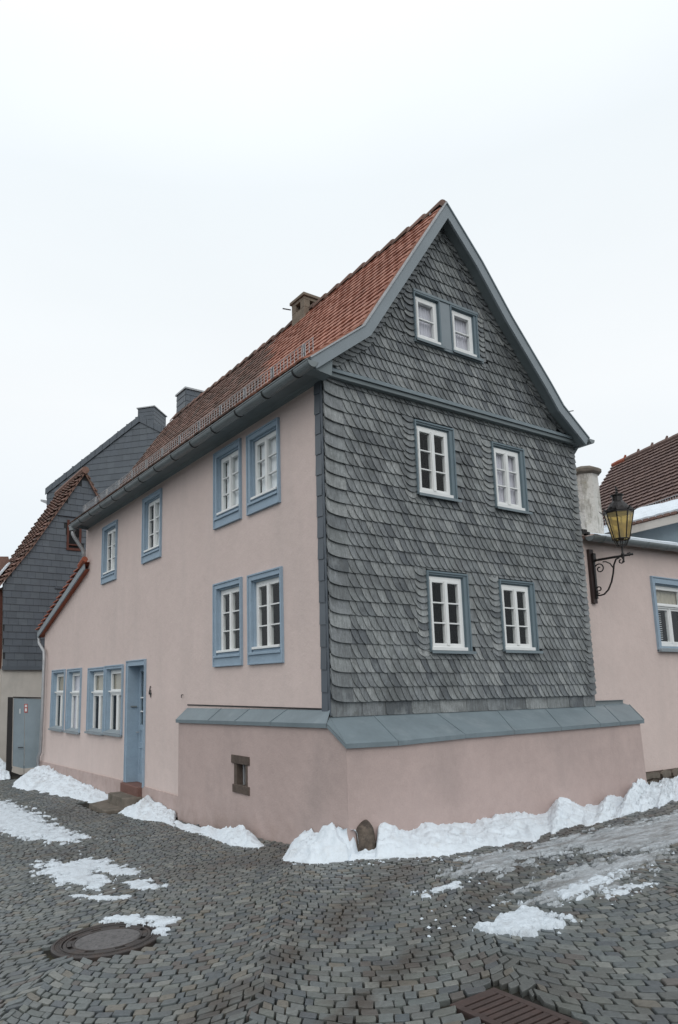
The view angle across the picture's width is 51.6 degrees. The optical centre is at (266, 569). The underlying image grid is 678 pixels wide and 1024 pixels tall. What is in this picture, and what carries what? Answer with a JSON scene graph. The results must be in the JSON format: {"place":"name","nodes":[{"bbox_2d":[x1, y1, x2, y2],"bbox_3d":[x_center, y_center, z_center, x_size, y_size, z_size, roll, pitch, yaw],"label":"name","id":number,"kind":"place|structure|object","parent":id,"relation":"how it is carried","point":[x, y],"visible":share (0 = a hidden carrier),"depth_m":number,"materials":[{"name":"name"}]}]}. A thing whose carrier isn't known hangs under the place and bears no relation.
{"place":"outdoors","nodes":[
{"label":"outdoors","id":0,"kind":"place"},
{"bbox_2d":[6,697,40,774],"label":"yard gate","id":1,"kind":"structure","parent":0,"point":[22,711],"depth_m":19.14,"materials":[{"name":"grey paint"}]},
{"bbox_2d":[0,772,677,1023],"bbox_3d":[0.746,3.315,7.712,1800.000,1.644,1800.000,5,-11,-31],"label":"street","id":2,"kind":"structure","parent":0,"point":[265,934],"depth_m":4.70,"materials":[{"name":"stone"}]},
{"bbox_2d":[0,556,9,678],"bbox_3d":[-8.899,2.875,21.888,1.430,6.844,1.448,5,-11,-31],"label":"half timbered house","id":3,"kind":"structure","parent":2,"relation":"on","point":[4,560],"depth_m":21.72,"materials":[{"name":"brown tile"}]},
{"bbox_2d":[0,758,9,779],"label":"snow heap","id":4,"kind":"object","parent":2,"relation":"on","point":[4,774],"visible":0.78,"depth_m":18.70,"materials":[{"name":"white snow"}]},
{"bbox_2d":[0,466,100,765],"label":"slate gable house","id":5,"kind":"structure","parent":2,"relation":"on","point":[42,564],"depth_m":22.17,"materials":[{"name":"grey stone"}]},
{"bbox_2d":[66,520,81,550],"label":"window","id":6,"kind":"structure","parent":5,"relation":"in","point":[71,544],"depth_m":23.03,"materials":[{"name":"brown wood"}]},
{"bbox_2d":[0,799,100,845],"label":"snow patch","id":7,"kind":"object","parent":2,"relation":"on","point":[22,824],"visible":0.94,"depth_m":11.01,"materials":[{"name":"white snow"}]},
{"bbox_2d":[12,765,107,802],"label":"snow bank","id":8,"kind":"structure","parent":2,"relation":"on","point":[44,778],"depth_m":15.49,"materials":[{"name":"white snow"}]},
{"bbox_2d":[29,859,116,890],"bbox_3d":[-2.162,3.430,7.851,0.838,0.190,2.379,5,-11,-31],"label":"snow patch","id":9,"kind":"object","parent":2,"relation":"on","point":[74,872],"visible":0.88,"depth_m":7.74,"materials":[{"name":"white snow"}]},
{"bbox_2d":[69,893,131,900],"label":"snow patch","id":10,"kind":"object","parent":2,"relation":"on","point":[105,897],"visible":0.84,"depth_m":6.50,"materials":[{"name":"white snow"}]},
{"bbox_2d":[41,405,166,504],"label":"slate house","id":11,"kind":"structure","parent":2,"relation":"on","point":[113,459],"depth_m":33.33,"materials":[{"name":"stone"}]},
{"bbox_2d":[50,922,160,961],"bbox_3d":[-1.196,2.811,5.231,0.820,0.139,0.820,5,-11,-31],"label":"manhole cover","id":12,"kind":"object","parent":2,"relation":"on","point":[97,942],"visible":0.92,"depth_m":5.17,"materials":[{"name":"metal"}]},
{"bbox_2d":[77,857,140,876],"bbox_3d":[-1.817,3.425,7.967,0.654,0.155,1.623,5,-11,-31],"label":"snow patch","id":13,"kind":"object","parent":2,"relation":"on","point":[113,869],"visible":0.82,"depth_m":7.94,"materials":[{"name":"white snow"}]},
{"bbox_2d":[89,791,141,813],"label":"door steps","id":14,"kind":"structure","parent":2,"relation":"on","point":[116,802],"depth_m":12.42,"materials":[{"name":"stone"}]},
{"bbox_2d":[98,913,145,927],"bbox_3d":[-1.125,2.866,5.666,0.298,0.090,0.532,14,-18,-56],"label":"snow patch","id":15,"kind":"object","parent":2,"relation":"on","point":[133,919],"visible":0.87,"depth_m":5.64,"materials":[{"name":"white snow"}]},
{"bbox_2d":[121,879,168,890],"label":"snow patch","id":16,"kind":"object","parent":2,"relation":"on","point":[138,884],"visible":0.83,"depth_m":6.85,"materials":[{"name":"white snow"}]},
{"bbox_2d":[118,795,176,825],"bbox_3d":[-1.875,3.931,11.279,0.587,0.323,2.297,5,-11,-31],"label":"snow heap","id":17,"kind":"object","parent":2,"relation":"on","point":[147,807],"visible":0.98,"depth_m":11.28,"materials":[{"name":"white snow"}]},
{"bbox_2d":[144,914,181,935],"bbox_3d":[-0.797,2.800,5.467,0.310,0.087,0.644,3,-10,-21],"label":"snow patch","id":18,"kind":"object","parent":2,"relation":"on","point":[162,922],"visible":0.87,"depth_m":5.47,"materials":[{"name":"white snow"}]},
{"bbox_2d":[173,820,263,848],"bbox_3d":[-0.747,3.530,9.416,0.433,0.297,2.882,5,-11,-31],"label":"snow heap","id":19,"kind":"object","parent":2,"relation":"on","point":[241,836],"visible":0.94,"depth_m":8.92,"materials":[{"name":"white snow"}]},
{"bbox_2d":[282,822,358,865],"bbox_3d":[0.469,2.955,7.563,0.691,0.424,1.202,9,-14,-44],"label":"snow heap","id":20,"kind":"object","parent":2,"relation":"on","point":[329,843],"visible":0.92,"depth_m":7.33,"materials":[{"name":"white snow"}]},
{"bbox_2d":[35,199,646,844],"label":"corner house","id":21,"kind":"structure","parent":2,"relation":"on","point":[331,567],"depth_m":9.75,"materials":[{"name":"pink paint"}]},
{"bbox_2d":[48,669,65,731],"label":"window","id":22,"kind":"structure","parent":21,"relation":"in","point":[58,677],"depth_m":17.80,"materials":[{"name":"blue paint"}]},
{"bbox_2d":[63,668,81,734],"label":"window","id":23,"kind":"structure","parent":21,"relation":"in","point":[73,678],"depth_m":16.64,"materials":[{"name":"blue paint"}]},
{"bbox_2d":[84,667,116,735],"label":"window","id":24,"kind":"structure","parent":21,"relation":"in","point":[95,676],"depth_m":15.29,"materials":[{"name":"blue paint"}]},
{"bbox_2d":[101,519,117,584],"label":"window","id":25,"kind":"structure","parent":21,"relation":"in","point":[109,532],"depth_m":15.10,"materials":[{"name":"blue paint"}]},
{"bbox_2d":[101,664,143,736],"bbox_3d":[-2.837,2.708,14.179,0.700,1.500,1.108,5,-11,-31],"label":"window","id":26,"kind":"structure","parent":21,"relation":"in","point":[113,674],"depth_m":14.32,"materials":[{"name":"blue paint"}]},
{"bbox_2d":[123,659,146,787],"bbox_3d":[-2.316,2.853,13.053,0.375,2.278,0.954,5,-11,-31],"label":"door","id":27,"kind":"structure","parent":21,"relation":"in","point":[134,731],"depth_m":13.29,"materials":[{"name":"blue paint"}]},
{"bbox_2d":[141,488,161,563],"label":"window","id":28,"kind":"structure","parent":21,"relation":"in","point":[151,540],"depth_m":13.12,"materials":[{"name":"blue paint"}]},
{"bbox_2d":[213,438,241,529],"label":"window","id":29,"kind":"structure","parent":21,"relation":"in","point":[227,462],"depth_m":10.63,"materials":[{"name":"blue paint"}]},
{"bbox_2d":[212,577,242,666],"bbox_3d":[-0.321,0.813,10.353,0.652,1.260,0.887,5,-11,-31],"label":"window","id":30,"kind":"structure","parent":21,"relation":"in","point":[227,596],"depth_m":10.42,"materials":[{"name":"blue paint"}]},
{"bbox_2d":[246,417,280,515],"bbox_3d":[0.202,-1.389,9.829,0.652,1.193,0.878,5,-11,-31],"label":"window","id":31,"kind":"structure","parent":21,"relation":"in","point":[263,466],"depth_m":9.75,"materials":[{"name":"blue paint"}]},
{"bbox_2d":[247,566,284,664],"bbox_3d":[0.231,0.664,9.474,0.652,1.250,0.901,5,-11,-31],"label":"window","id":32,"kind":"structure","parent":21,"relation":"in","point":[265,604],"depth_m":9.55,"materials":[{"name":"blue paint"}]},
{"bbox_2d":[412,290,445,348],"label":"attic window","id":33,"kind":"structure","parent":21,"relation":"in","point":[427,317],"depth_m":9.84,"materials":[{"name":"grey paint"}]},
{"bbox_2d":[413,419,461,502],"bbox_3d":[2.153,-1.415,9.682,0.853,1.160,0.627,5,-11,-31],"label":"window","id":34,"kind":"structure","parent":21,"relation":"in","point":[436,474],"depth_m":9.59,"materials":[{"name":"grey paint"}]},
{"bbox_2d":[426,570,476,653],"bbox_3d":[2.258,0.627,9.384,0.870,1.169,0.627,5,-11,-31],"label":"window","id":35,"kind":"structure","parent":21,"relation":"in","point":[449,617],"depth_m":9.30,"materials":[{"name":"grey paint"}]},
{"bbox_2d":[449,305,483,361],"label":"attic window","id":36,"kind":"structure","parent":21,"relation":"in","point":[464,324],"depth_m":10.23,"materials":[{"name":"grey paint"}]},
{"bbox_2d":[490,441,532,514],"bbox_3d":[3.587,-1.330,10.287,0.758,1.024,0.153,5,-11,-31],"label":"window","id":37,"kind":"structure","parent":21,"relation":"in","point":[508,462],"depth_m":10.31,"materials":[{"name":"grey paint"}]},
{"bbox_2d":[498,579,542,653],"bbox_3d":[3.439,0.731,10.108,0.860,1.125,0.627,5,-11,-31],"label":"window","id":38,"kind":"structure","parent":21,"relation":"in","point":[518,613],"depth_m":10.01,"materials":[{"name":"grey paint"}]},
{"bbox_2d":[33,838,674,936],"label":"snow crumbs","id":39,"kind":"object","parent":2,"relation":"on","point":[429,927],"visible":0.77,"depth_m":5.20,"materials":[{"name":"white snow"}]},
{"bbox_2d":[349,842,376,861],"bbox_3d":[1.036,2.961,7.290,0.376,0.158,0.518,-2,-10,5],"label":"snow heap","id":40,"kind":"object","parent":2,"relation":"on","point":[365,854],"visible":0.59,"depth_m":7.15,"materials":[{"name":"white snow"}]},
{"bbox_2d":[356,820,375,851],"bbox_3d":[1.072,2.891,7.411,0.265,0.420,0.270,5,-11,-31],"label":"guard stone","id":41,"kind":"object","parent":2,"relation":"on","point":[365,839],"visible":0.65,"depth_m":7.35,"materials":[{"name":"brown stone"}]},
{"bbox_2d":[410,881,462,897],"bbox_3d":[1.406,2.620,5.669,0.534,0.085,0.277,5,-11,-31],"label":"snow patch","id":42,"kind":"object","parent":2,"relation":"on","point":[453,885],"visible":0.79,"depth_m":5.65,"materials":[{"name":"white snow"}]},
{"bbox_2d":[450,988,582,1023],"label":"drain grate","id":43,"kind":"object","parent":2,"relation":"on","point":[493,1006],"visible":0.88,"depth_m":3.39,"materials":[{"name":"metal"}]},
{"bbox_2d":[374,776,677,861],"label":"snow bank","id":44,"kind":"structure","parent":2,"relation":"on","point":[426,839],"depth_m":7.92,"materials":[{"name":"white snow"}]},
{"bbox_2d":[472,900,581,938],"bbox_3d":[1.702,2.353,4.641,0.722,0.115,0.601,5,-11,-31],"label":"snow patch","id":45,"kind":"object","parent":2,"relation":"on","point":[521,921],"visible":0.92,"depth_m":4.53,"materials":[{"name":"white snow"}]},
{"bbox_2d":[433,809,677,881],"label":"slush","id":46,"kind":"object","parent":2,"relation":"on","point":[660,833],"visible":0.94,"depth_m":6.77,"materials":[{"name":"grey snow"}]},
{"bbox_2d":[493,850,677,907],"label":"slush","id":47,"kind":"object","parent":2,"relation":"on","point":[585,872],"visible":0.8,"depth_m":5.62,"materials":[{"name":"white snow"}]},
{"bbox_2d":[554,868,632,900],"bbox_3d":[2.620,2.448,5.421,1.239,0.088,0.300,7,-13,-39],"label":"snow patch","id":48,"kind":"object","parent":2,"relation":"on","point":[573,889],"visible":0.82,"depth_m":5.25,"materials":[{"name":"white snow"}]},
{"bbox_2d":[576,466,677,784],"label":"side house","id":49,"kind":"structure","parent":2,"relation":"on","point":[633,616],"depth_m":11.73,"materials":[{"name":"pink paint"}]},
{"bbox_2d":[586,486,637,603],"bbox_3d":[5.476,-0.403,11.004,0.524,1.826,0.820,5,-11,-31],"label":"street lantern","id":50,"kind":"object","parent":49,"relation":"attached to","point":[618,506],"visible":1,"depth_m":10.96,"materials":[{"name":"black metal"}]},
{"bbox_2d":[649,576,677,651],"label":"window","id":51,"kind":"structure","parent":49,"relation":"in","point":[664,591],"depth_m":12.39,"materials":[{"name":"blue paint"}]},
{"bbox_2d":[602,882,657,900],"bbox_3d":[2.695,2.401,5.200,0.757,0.060,0.302,5,-11,-31],"label":"snow patch","id":52,"kind":"object","parent":2,"relation":"on","point":[614,891],"visible":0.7,"depth_m":5.14,"materials":[{"name":"white snow"}]},
{"bbox_2d":[599,433,677,536],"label":"brown roof house","id":53,"kind":"structure","parent":2,"relation":"on","point":[646,476],"depth_m":24.14,"materials":[{"name":"tile"}]},
{"bbox_2d":[605,499,677,542],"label":"annex","id":54,"kind":"object","parent":2,"relation":"on","point":[657,522],"visible":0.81,"depth_m":16.07,"materials":[{"name":"white tile"}]},
{"bbox_2d":[0,0,677,587],"label":"sky","id":55,"kind":"structure","parent":0,"point":[175,174],"materials":[{"name":"white"}]}
]}

